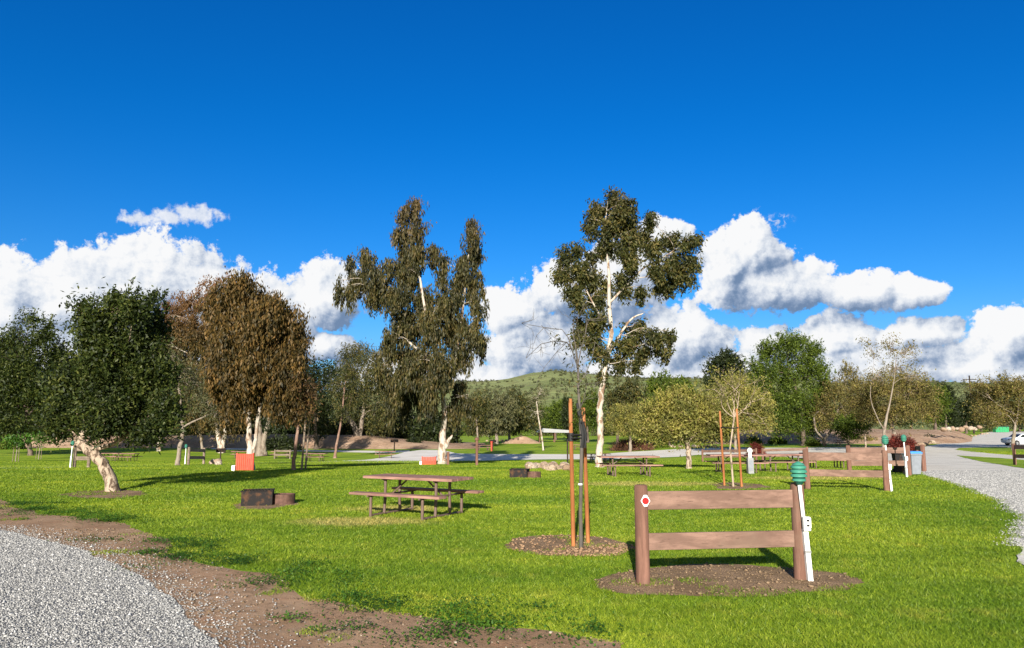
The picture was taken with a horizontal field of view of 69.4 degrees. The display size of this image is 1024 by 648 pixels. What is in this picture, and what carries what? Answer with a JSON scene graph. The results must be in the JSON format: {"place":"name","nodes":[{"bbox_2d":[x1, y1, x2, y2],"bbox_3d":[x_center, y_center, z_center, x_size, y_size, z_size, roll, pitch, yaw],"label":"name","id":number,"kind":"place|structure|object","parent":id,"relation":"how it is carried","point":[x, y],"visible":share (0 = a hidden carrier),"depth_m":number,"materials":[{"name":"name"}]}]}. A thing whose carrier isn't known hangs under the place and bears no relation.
{"place":"outdoors","nodes":[
{"label":"outdoors","id":0,"kind":"place"},
{"bbox_2d":[0,524,346,647],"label":"gravel","id":1,"kind":"structure","parent":0,"point":[52,570],"depth_m":7.92,"materials":[{"name":"grey gravel"}]},
{"bbox_2d":[23,434,484,448],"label":"earth bank","id":2,"kind":"structure","parent":0,"point":[356,442],"depth_m":119.45,"materials":[{"name":"brown soil"}]},
{"bbox_2d":[318,412,358,434],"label":"broadleaf tree","id":3,"kind":"object","parent":2,"relation":"on","point":[342,431],"visible":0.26,"depth_m":131.97,"materials":[{"name":"green plant"}]},
{"bbox_2d":[347,413,388,436],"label":"broadleaf tree","id":4,"kind":"object","parent":2,"relation":"on","point":[378,434],"visible":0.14,"depth_m":132.15,"materials":[{"name":"green plant"}]},
{"bbox_2d":[379,412,416,438],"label":"bush","id":5,"kind":"object","parent":2,"relation":"on","point":[396,433],"visible":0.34,"depth_m":132.28,"materials":[{"name":"green plant"}]},
{"bbox_2d":[398,408,441,441],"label":"bush","id":6,"kind":"object","parent":2,"relation":"on","point":[417,430],"visible":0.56,"depth_m":132.18,"materials":[{"name":"green plant"}]},
{"bbox_2d":[413,412,465,442],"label":"bush","id":7,"kind":"object","parent":2,"relation":"on","point":[455,437],"visible":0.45,"depth_m":133.19,"materials":[{"name":"green plant"}]},
{"bbox_2d":[211,448,409,452],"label":"path","id":8,"kind":"structure","parent":0,"point":[328,450],"depth_m":103.05,"materials":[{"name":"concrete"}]},
{"bbox_2d":[0,429,1023,647],"bbox_3d":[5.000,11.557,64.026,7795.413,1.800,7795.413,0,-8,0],"label":"ground","id":9,"kind":"structure","parent":0,"point":[558,445],"depth_m":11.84,"materials":[{"name":"green plant"}]},
{"bbox_2d":[0,433,26,449],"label":"green shrub","id":10,"kind":"object","parent":9,"relation":"on","point":[2,446],"visible":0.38,"depth_m":112.62,"materials":[{"name":"green plant"}]},
{"bbox_2d":[0,430,32,461],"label":"staked sapling","id":11,"kind":"object","parent":9,"relation":"on","point":[18,442],"visible":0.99,"depth_m":69.77,"materials":[{"name":"green plant"}]},
{"bbox_2d":[0,306,81,455],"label":"broadleaf tree","id":12,"kind":"object","parent":9,"relation":"on","point":[19,387],"visible":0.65,"depth_m":89.67,"materials":[{"name":"green plant"}]},
{"bbox_2d":[24,430,62,458],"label":"staked sapling","id":13,"kind":"object","parent":9,"relation":"on","point":[37,439],"visible":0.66,"depth_m":79.42,"materials":[{"name":"green plant"}]},
{"bbox_2d":[72,445,90,467],"bbox_3d":[-22.820,7.083,39.236,0.923,1.271,0.178,0,-8,0],"label":"wooden divider","id":14,"kind":"object","parent":9,"relation":"on","point":[76,457],"visible":0.49,"depth_m":39.20,"materials":[{"name":"brown wood"}]},
{"bbox_2d":[57,490,143,498],"bbox_3d":[-11.236,4.705,20.481,3.014,0.001,2.089,-6,-10,37],"label":"bare soil ring","id":15,"kind":"object","parent":9,"relation":"on","point":[127,492],"visible":0.7,"depth_m":20.28,"materials":[{"name":"brown soil"}]},
{"bbox_2d":[24,276,198,491],"bbox_3d":[-11.689,1.820,21.598,5.313,6.507,2.977,0,-8,0],"label":"broadleaf tree","id":16,"kind":"object","parent":9,"relation":"on","point":[116,371],"visible":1,"depth_m":21.29,"materials":[{"name":"green plant"}]},
{"bbox_2d":[152,338,222,464],"bbox_3d":[-19.984,4.845,45.850,6.629,7.982,4.481,0,-8,0],"label":"slender tree","id":17,"kind":"object","parent":9,"relation":"on","point":[195,382],"visible":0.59,"depth_m":45.75,"materials":[{"name":"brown plant"}]},
{"bbox_2d":[177,397,207,448],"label":"slender tree","id":18,"kind":"object","parent":9,"relation":"on","point":[201,440],"visible":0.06,"depth_m":103.42,"materials":[{"name":"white plant"}]},
{"bbox_2d":[187,447,205,463],"bbox_3d":[-21.623,9.109,50.679,0.172,1.452,4.490,1,-8,-10],"label":"wooden divider","id":19,"kind":"object","parent":9,"relation":"on","point":[190,449],"visible":0.91,"depth_m":50.29,"materials":[{"name":"brown wood"}]},
{"bbox_2d":[152,270,246,452],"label":"eucalyptus tree","id":20,"kind":"object","parent":9,"relation":"on","point":[191,329],"visible":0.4,"depth_m":98.33,"materials":[{"name":"brown plant"}]},
{"bbox_2d":[231,453,254,470],"bbox_3d":[-12.241,6.292,33.658,0.931,0.820,0.300,0,-8,0],"label":"barricade","id":21,"kind":"object","parent":9,"relation":"on","point":[241,459],"visible":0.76,"depth_m":33.66,"materials":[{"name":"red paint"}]},
{"bbox_2d":[189,266,316,469],"bbox_3d":[-12.105,1.987,34.655,6.038,9.789,4.630,0,-8,0],"label":"eucalyptus tree","id":22,"kind":"object","parent":9,"relation":"on","point":[261,340],"visible":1,"depth_m":34.21,"materials":[{"name":"brown plant"}]},
{"bbox_2d":[232,502,298,508],"bbox_3d":[-5.905,4.336,17.771,1.676,0.001,2.278,0,-8,0],"label":"bare soil patch","id":23,"kind":"object","parent":9,"relation":"on","point":[262,507],"visible":0.49,"depth_m":17.30,"materials":[{"name":"brown soil"}]},
{"bbox_2d":[240,488,294,505],"bbox_3d":[-5.881,4.185,17.855,1.237,0.371,0.640,2,-8,-14],"label":"fire pit","id":24,"kind":"object","parent":23,"relation":"on","point":[258,497],"visible":0.9,"depth_m":17.57,"materials":[{"name":"metal"}]},
{"bbox_2d":[233,367,306,455],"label":"eucalyptus tree","id":25,"kind":"object","parent":9,"relation":"on","point":[261,448],"visible":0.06,"depth_m":87.63,"materials":[{"name":"white plant"}]},
{"bbox_2d":[266,433,301,450],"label":"green shrub","id":26,"kind":"object","parent":9,"relation":"on","point":[279,444],"visible":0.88,"depth_m":107.07,"materials":[{"name":"green plant"}]},
{"bbox_2d":[264,366,326,469],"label":"young tree","id":27,"kind":"object","parent":9,"relation":"on","point":[308,393],"visible":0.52,"depth_m":34.73,"materials":[{"name":"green plant"}]},
{"bbox_2d":[301,414,306,469],"bbox_3d":[-9.769,5.587,34.667,0.207,2.704,0.091,0,-8,0],"label":"tree stake","id":28,"kind":"object","parent":9,"relation":"on","point":[303,443],"visible":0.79,"depth_m":34.63,"materials":[{"name":"brown wood"}]},
{"bbox_2d":[0,500,623,647],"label":"dirt strip","id":29,"kind":"object","parent":9,"relation":"on","point":[47,522],"visible":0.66,"depth_m":7.54,"materials":[{"name":"brown soil"}]},
{"bbox_2d":[0,530,217,647],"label":"gravel pad","id":30,"kind":"object","parent":29,"relation":"on","point":[101,614],"visible":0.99,"depth_m":7.63,"materials":[{"name":"grey gravel"}]},
{"bbox_2d":[0,528,620,647],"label":"pebbles","id":31,"kind":"object","parent":29,"relation":"on","point":[314,621],"visible":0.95,"depth_m":8.18,"materials":[{"name":"grey gravel"}]},
{"bbox_2d":[0,495,657,647],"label":"weeds","id":32,"kind":"object","parent":29,"relation":"on","point":[287,570],"visible":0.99,"depth_m":8.12,"materials":[{"name":"green plant"}]},
{"bbox_2d":[289,345,345,448],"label":"broadleaf tree","id":33,"kind":"object","parent":9,"relation":"on","point":[324,410],"visible":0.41,"depth_m":113.58,"materials":[{"name":"green plant"}]},
{"bbox_2d":[323,338,373,457],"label":"slender tree","id":34,"kind":"object","parent":9,"relation":"on","point":[349,373],"visible":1,"depth_m":83.66,"materials":[{"name":"green plant"}]},
{"bbox_2d":[325,338,399,438],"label":"eucalyptus tree","id":35,"kind":"object","parent":9,"relation":"on","point":[375,414],"visible":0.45,"depth_m":123.28,"materials":[{"name":"green plant"}]},
{"bbox_2d":[332,195,490,463],"bbox_3d":[-7.269,0.305,53.309,11.470,20.064,6.215,0,-8,0],"label":"eucalyptus tree","id":36,"kind":"object","parent":9,"relation":"on","point":[406,378],"visible":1,"depth_m":53.38,"materials":[{"name":"green plant"}]},
{"bbox_2d":[349,473,483,520],"bbox_3d":[-2.020,3.656,15.750,2.300,0.811,1.703,-4,-9,29],"label":"picnic table","id":37,"kind":"object","parent":9,"relation":"on","point":[435,479],"visible":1,"depth_m":15.62,"materials":[{"name":"brown paint"}]},
{"bbox_2d":[419,456,435,464],"bbox_3d":[-5.518,8.991,48.529,1.069,0.580,0.300,0,-8,0],"label":"barricade","id":38,"kind":"object","parent":9,"relation":"on","point":[431,460],"visible":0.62,"depth_m":48.53,"materials":[{"name":"red paint"}]},
{"bbox_2d":[456,386,493,446],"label":"slender tree","id":39,"kind":"object","parent":9,"relation":"on","point":[480,421],"visible":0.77,"depth_m":120.07,"materials":[{"name":"green plant"}]},
{"bbox_2d":[478,388,522,443],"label":"broadleaf tree","id":40,"kind":"object","parent":9,"relation":"on","point":[502,412],"visible":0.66,"depth_m":142.57,"materials":[{"name":"green plant"}]},
{"bbox_2d":[502,436,540,443],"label":"earth heap","id":41,"kind":"object","parent":9,"relation":"on","point":[522,440],"visible":0.96,"depth_m":147.09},
{"bbox_2d":[499,386,546,439],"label":"broadleaf tree","id":42,"kind":"object","parent":9,"relation":"on","point":[524,422],"visible":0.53,"depth_m":153.37,"materials":[{"name":"green plant"}]},
{"bbox_2d":[509,468,540,477],"bbox_3d":[0.502,5.552,27.460,1.136,0.341,0.588,-2,-8,12],"label":"fire pit","id":43,"kind":"object","parent":9,"relation":"on","point":[521,472],"visible":0.85,"depth_m":27.25,"materials":[{"name":"metal"}]},
{"bbox_2d":[524,383,550,449],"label":"bare tree","id":44,"kind":"object","parent":9,"relation":"on","point":[535,397],"visible":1,"depth_m":108.52,"materials":[{"name":"grey plant"}]},
{"bbox_2d":[536,428,568,441],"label":"picnic shelter","id":45,"kind":"object","parent":9,"relation":"on","point":[553,431],"visible":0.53,"depth_m":157.70,"materials":[{"name":"metal"}]},
{"bbox_2d":[536,398,578,439],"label":"broadleaf tree","id":46,"kind":"object","parent":9,"relation":"on","point":[553,418],"visible":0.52,"depth_m":178.10,"materials":[{"name":"green plant"}]},
{"bbox_2d":[559,395,577,438],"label":"conifer tree","id":47,"kind":"object","parent":9,"relation":"on","point":[565,421],"visible":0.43,"depth_m":165.44,"materials":[{"name":"green plant"}]},
{"bbox_2d":[505,535,632,556],"bbox_3d":[0.904,3.519,11.780,2.049,0.001,2.140,0,-8,0],"label":"mulch ring","id":48,"kind":"object","parent":9,"relation":"on","point":[595,541],"visible":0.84,"depth_m":11.91,"materials":[{"name":"brown soil"}]},
{"bbox_2d":[518,303,611,547],"bbox_3d":[0.832,1.543,11.669,1.632,3.915,1.454,0,-8,0],"label":"staked sapling","id":49,"kind":"object","parent":48,"relation":"on","point":[582,428],"visible":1,"depth_m":11.74,"materials":[{"name":"grey plant"}]},
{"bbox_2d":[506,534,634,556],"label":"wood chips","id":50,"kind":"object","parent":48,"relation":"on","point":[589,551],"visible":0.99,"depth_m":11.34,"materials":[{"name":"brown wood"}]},
{"bbox_2d":[568,399,581,545],"bbox_3d":[1.021,2.396,11.725,0.098,2.421,0.316,7,-10,-40],"label":"tree stake","id":51,"kind":"object","parent":48,"relation":"on","point":[572,436],"visible":0.94,"depth_m":11.78,"materials":[{"name":"orange wood"}]},
{"bbox_2d":[581,408,589,542],"bbox_3d":[1.139,2.487,11.875,0.120,2.281,0.591,-2,-8,16],"label":"tree stake","id":52,"kind":"object","parent":48,"relation":"on","point":[587,525],"visible":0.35,"depth_m":12.06,"materials":[{"name":"orange wood"}]},
{"bbox_2d":[565,387,605,442],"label":"broadleaf tree","id":53,"kind":"object","parent":9,"relation":"on","point":[590,409],"visible":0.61,"depth_m":151.16,"materials":[{"name":"green plant"}]},
{"bbox_2d":[603,400,640,451],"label":"spreading tree","id":54,"kind":"object","parent":9,"relation":"on","point":[618,415],"visible":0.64,"depth_m":99.41,"materials":[{"name":"green plant"}]},
{"bbox_2d":[603,375,649,441],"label":"broadleaf tree","id":55,"kind":"object","parent":9,"relation":"on","point":[631,393],"visible":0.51,"depth_m":123.02,"materials":[{"name":"green plant"}]},
{"bbox_2d":[546,184,707,466],"bbox_3d":[6.504,-0.038,40.252,9.210,15.843,3.214,0,-8,0],"label":"eucalyptus tree","id":56,"kind":"object","parent":9,"relation":"on","point":[617,222],"visible":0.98,"depth_m":40.13,"materials":[{"name":"green plant"}]},
{"bbox_2d":[595,455,662,476],"bbox_3d":[4.510,5.507,28.675,2.300,0.765,1.703,1,-8,-4],"label":"picnic table","id":57,"kind":"object","parent":9,"relation":"on","point":[643,464],"visible":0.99,"depth_m":28.36,"materials":[{"name":"brown paint"}]},
{"bbox_2d":[609,436,654,450],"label":"brush pile","id":58,"kind":"object","parent":9,"relation":"on","point":[621,445],"visible":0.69,"depth_m":104.05,"materials":[{"name":"brown plant"}]},
{"bbox_2d":[637,367,704,445],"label":"broadleaf tree","id":59,"kind":"object","parent":9,"relation":"on","point":[657,381],"visible":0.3,"depth_m":118.63,"materials":[{"name":"green plant"}]},
{"bbox_2d":[618,376,747,468],"bbox_3d":[8.496,4.937,36.947,6.666,4.784,3.808,0,-8,0],"label":"spreading tree","id":60,"kind":"object","parent":9,"relation":"on","point":[683,416],"visible":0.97,"depth_m":36.39,"materials":[{"name":"green plant"}]},
{"bbox_2d":[634,483,806,584],"bbox_3d":[2.592,2.622,9.121,2.202,1.271,0.197,1,-8,-7],"label":"wooden divider","id":61,"kind":"object","parent":9,"relation":"on","point":[645,501],"visible":0.94,"depth_m":9.12,"materials":[{"name":"brown wood"}]},
{"bbox_2d":[719,411,737,484],"bbox_3d":[6.826,3.955,23.233,0.159,2.452,0.734,4,-9,-28],"label":"tree stake","id":62,"kind":"object","parent":9,"relation":"on","point":[722,453],"visible":0.86,"depth_m":23.48,"materials":[{"name":"orange wood"}]},
{"bbox_2d":[699,346,758,443],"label":"broadleaf tree","id":63,"kind":"object","parent":9,"relation":"on","point":[722,360],"visible":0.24,"depth_m":116.99,"materials":[{"name":"green plant"}]},
{"bbox_2d":[594,562,863,596],"bbox_3d":[2.659,3.169,9.211,3.340,0.001,1.999,0,-8,0],"label":"mulch bed","id":64,"kind":"object","parent":9,"relation":"on","point":[747,583],"visible":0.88,"depth_m":9.08,"materials":[{"name":"brown soil"}]},
{"bbox_2d":[701,448,757,461],"bbox_3d":[18.302,11.161,62.539,0.173,1.448,6.098,5,-9,-31],"label":"wooden divider","id":65,"kind":"object","parent":9,"relation":"on","point":[735,450],"visible":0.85,"depth_m":62.84,"materials":[{"name":"brown wood"}]},
{"bbox_2d":[704,454,768,472],"bbox_3d":[9.520,5.945,31.467,2.300,0.765,1.703,0,-8,3],"label":"picnic table","id":66,"kind":"object","parent":9,"relation":"on","point":[718,462],"visible":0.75,"depth_m":31.16,"materials":[{"name":"brown paint"}]},
{"bbox_2d":[695,369,779,452],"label":"spreading tree","id":67,"kind":"object","parent":9,"relation":"on","point":[755,403],"visible":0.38,"depth_m":86.36,"materials":[{"name":"green plant"}]},
{"bbox_2d":[736,409,742,486],"bbox_3d":[7.078,3.898,23.017,0.126,2.502,0.069,0,-8,0],"label":"tree stake","id":68,"kind":"object","parent":9,"relation":"on","point":[739,454],"visible":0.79,"depth_m":23.00,"materials":[{"name":"orange wood"}]},
{"bbox_2d":[710,482,769,489],"bbox_3d":[7.157,5.093,23.279,1.774,0.014,3.129,-1,-8,10],"label":"soil circle","id":69,"kind":"object","parent":9,"relation":"on","point":[753,486],"visible":0.8,"depth_m":22.93,"materials":[{"name":"brown soil"}]},
{"bbox_2d":[691,357,774,486],"bbox_3d":[7.003,3.047,23.227,2.701,4.086,1.955,0,-8,0],"label":"staked sapling","id":70,"kind":"object","parent":69,"relation":"on","point":[731,381],"visible":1,"depth_m":23.28,"materials":[{"name":"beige plant"}]},
{"bbox_2d":[746,448,753,473],"bbox_3d":[9.751,5.615,30.263,0.240,1.080,0.226,0,-8,0],"label":"utility pedestal","id":71,"kind":"object","parent":9,"relation":"on","point":[750,464],"visible":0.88,"depth_m":30.16,"materials":[{"name":"grey metal"}]},
{"bbox_2d":[744,436,764,443],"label":"green shrub","id":72,"kind":"object","parent":9,"relation":"on","point":[755,440],"visible":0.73,"depth_m":110.78,"materials":[{"name":"green plant"}]},
{"bbox_2d":[746,442,766,453],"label":"red shrub","id":73,"kind":"object","parent":9,"relation":"on","point":[754,445],"visible":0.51,"depth_m":78.54,"materials":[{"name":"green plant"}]},
{"bbox_2d":[761,447,807,459],"bbox_3d":[22.050,10.578,59.694,3.972,1.281,0.174,1,-8,-6],"label":"wooden divider","id":74,"kind":"object","parent":9,"relation":"on","point":[783,449],"visible":0.55,"depth_m":59.68,"materials":[{"name":"brown wood"}]},
{"bbox_2d":[754,454,815,471],"bbox_3d":[11.986,6.168,32.858,2.300,0.765,1.703,1,-8,-8],"label":"picnic table","id":75,"kind":"object","parent":9,"relation":"on","point":[792,461],"visible":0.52,"depth_m":32.52,"materials":[{"name":"brown paint"}]},
{"bbox_2d":[741,327,836,445],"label":"broadleaf tree","id":76,"kind":"object","parent":9,"relation":"on","point":[789,379],"visible":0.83,"depth_m":98.56,"materials":[{"name":"green plant"}]},
{"bbox_2d":[790,461,812,580],"bbox_3d":[3.589,2.465,9.170,0.204,1.496,0.202,0,-8,0],"label":"lamp pole","id":77,"kind":"object","parent":9,"relation":"on","point":[798,471],"visible":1,"depth_m":9.15,"materials":[{"name":"white metal"}]},
{"bbox_2d":[804,437,822,445],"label":"green shrub","id":78,"kind":"object","parent":9,"relation":"on","point":[811,441],"visible":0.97,"depth_m":97.47,"materials":[{"name":"green plant"}]},
{"bbox_2d":[797,453,845,467],"bbox_3d":[15.823,6.903,37.348,2.300,0.765,1.703,-1,-8,6],"label":"picnic table","id":79,"kind":"object","parent":9,"relation":"on","point":[825,460],"visible":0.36,"depth_m":36.68,"materials":[{"name":"brown paint"}]},
{"bbox_2d":[801,359,879,445],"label":"broadleaf tree","id":80,"kind":"object","parent":9,"relation":"on","point":[824,409],"visible":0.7,"depth_m":96.56,"materials":[{"name":"green plant"}]},
{"bbox_2d":[802,449,889,491],"bbox_3d":[9.788,4.335,21.686,2.308,1.271,0.174,-2,-8,17],"label":"wooden divider","id":81,"kind":"object","parent":9,"relation":"on","point":[882,456],"visible":0.92,"depth_m":21.68,"materials":[{"name":"brown wood"}]},
{"bbox_2d":[829,410,874,444],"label":"bush","id":82,"kind":"object","parent":9,"relation":"on","point":[851,426],"visible":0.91,"depth_m":93.40,"materials":[{"name":"green plant"}]},
{"bbox_2d":[846,445,911,475],"bbox_3d":[14.222,5.350,28.666,2.464,1.273,0.178,0,-8,1],"label":"wooden divider","id":83,"kind":"object","parent":9,"relation":"on","point":[850,463],"visible":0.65,"depth_m":28.66,"materials":[{"name":"brown wood"}]},
{"bbox_2d":[881,435,892,490],"bbox_3d":[10.853,4.052,21.400,0.219,1.657,0.202,0,-8,0],"label":"lamp pole","id":84,"kind":"object","parent":9,"relation":"on","point":[884,439],"visible":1,"depth_m":21.39,"materials":[{"name":"white metal"}]},
{"bbox_2d":[836,362,947,436],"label":"spreading tree","id":85,"kind":"object","parent":9,"relation":"on","point":[917,408],"visible":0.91,"depth_m":79.30,"materials":[{"name":"green plant"}]},
{"bbox_2d":[855,332,928,446],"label":"bare tree","id":86,"kind":"object","parent":9,"relation":"on","point":[895,370],"visible":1,"depth_m":68.01,"materials":[{"name":"beige plant"}]},
{"bbox_2d":[891,453,904,471],"bbox_3d":[16.440,5.837,31.356,0.540,0.930,0.618,-2,-8,11],"label":"litter bin","id":87,"kind":"object","parent":9,"relation":"on","point":[896,456],"visible":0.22,"depth_m":31.14,"materials":[{"name":"metal"}]},
{"bbox_2d":[880,433,918,450],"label":"red shrub","id":88,"kind":"object","parent":9,"relation":"on","point":[895,441],"visible":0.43,"depth_m":73.63,"materials":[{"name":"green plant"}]},
{"bbox_2d":[901,434,907,476],"bbox_3d":[14.770,4.981,27.790,0.200,1.635,0.202,0,-8,0],"label":"lamp pole","id":89,"kind":"object","parent":9,"relation":"on","point":[903,438],"visible":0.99,"depth_m":27.78,"materials":[{"name":"white metal"}]},
{"bbox_2d":[901,451,921,473],"bbox_3d":[16.045,5.569,29.645,0.540,0.930,0.618,2,-8,-11],"label":"litter bin","id":90,"kind":"object","parent":9,"relation":"on","point":[916,457],"visible":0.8,"depth_m":29.40,"materials":[{"name":"grey plastic"}]},
{"bbox_2d":[914,444,926,470],"bbox_3d":[20.662,6.748,37.458,0.205,1.517,11.269,-4,-9,27],"label":"wooden divider","id":91,"kind":"object","parent":9,"relation":"on","point":[921,448],"visible":0.66,"depth_m":32.55,"materials":[{"name":"brown wood"}]},
{"bbox_2d":[917,377,956,429],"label":"broadleaf tree","id":92,"kind":"object","parent":9,"relation":"on","point":[946,399],"visible":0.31,"depth_m":157.67,"materials":[{"name":"green plant"}]},
{"bbox_2d":[937,380,963,427],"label":"conifer tree","id":93,"kind":"object","parent":9,"relation":"on","point":[953,417],"visible":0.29,"depth_m":175.90,"materials":[{"name":"green plant"}]},
{"bbox_2d":[942,398,990,433],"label":"broadleaf tree","id":94,"kind":"object","parent":9,"relation":"on","point":[965,409],"visible":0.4,"depth_m":225.46,"materials":[{"name":"green plant"}]},
{"bbox_2d":[962,369,1023,449],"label":"spreading tree","id":95,"kind":"object","parent":9,"relation":"on","point":[985,395],"visible":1,"depth_m":81.06,"materials":[{"name":"green plant"}]},
{"bbox_2d":[1012,443,1023,464],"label":"wooden divider","id":96,"kind":"object","parent":9,"relation":"on","point":[1014,448],"visible":0.92,"depth_m":40.41,"materials":[{"name":"brown wood"}]},
{"bbox_2d":[0,0,1023,391],"label":"sky","id":97,"kind":"structure","parent":0,"point":[847,169],"materials":[{"name":"blue"}]},
{"bbox_2d":[324,448,746,461],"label":"paved road","id":98,"kind":"structure","parent":0,"point":[416,455],"depth_m":88.35,"materials":[{"name":"grey asphalt"}]},
{"bbox_2d":[319,371,1023,429],"bbox_3d":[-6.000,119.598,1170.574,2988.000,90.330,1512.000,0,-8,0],"label":"hill","id":99,"kind":"structure","parent":0,"point":[535,376],"depth_m":906.14,"materials":[{"name":"green plant"}]},
{"bbox_2d":[317,368,1022,414],"bbox_3d":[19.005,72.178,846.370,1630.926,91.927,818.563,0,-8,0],"label":"hill scrub","id":100,"kind":"object","parent":99,"relation":"on","point":[638,378],"visible":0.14,"depth_m":930.50,"materials":[{"name":"green plant"}]},
{"bbox_2d":[675,428,972,443],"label":"rising bank","id":101,"kind":"structure","parent":0,"point":[946,437],"depth_m":114.57,"materials":[{"name":"brown soil"}]},
{"bbox_2d":[712,431,1023,564],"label":"gravel road","id":102,"kind":"structure","parent":0,"point":[942,457],"depth_m":66.65,"materials":[{"name":"grey gravel"}]},
{"bbox_2d":[957,455,1023,467],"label":"grass island","id":103,"kind":"structure","parent":102,"relation":"on","point":[1008,462],"depth_m":48.48,"materials":[{"name":"green plant"}]},
{"bbox_2d":[925,470,1023,545],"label":"road gravel","id":104,"kind":"structure","parent":0,"point":[1014,492],"depth_m":23.55,"materials":[{"name":"grey gravel"}]},
{"bbox_2d":[1001,433,1023,445],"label":"parked car","id":105,"kind":"object","parent":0,"point":[1019,438],"visible":0.87,"depth_m":95.93,"materials":[{"name":"white paint"}]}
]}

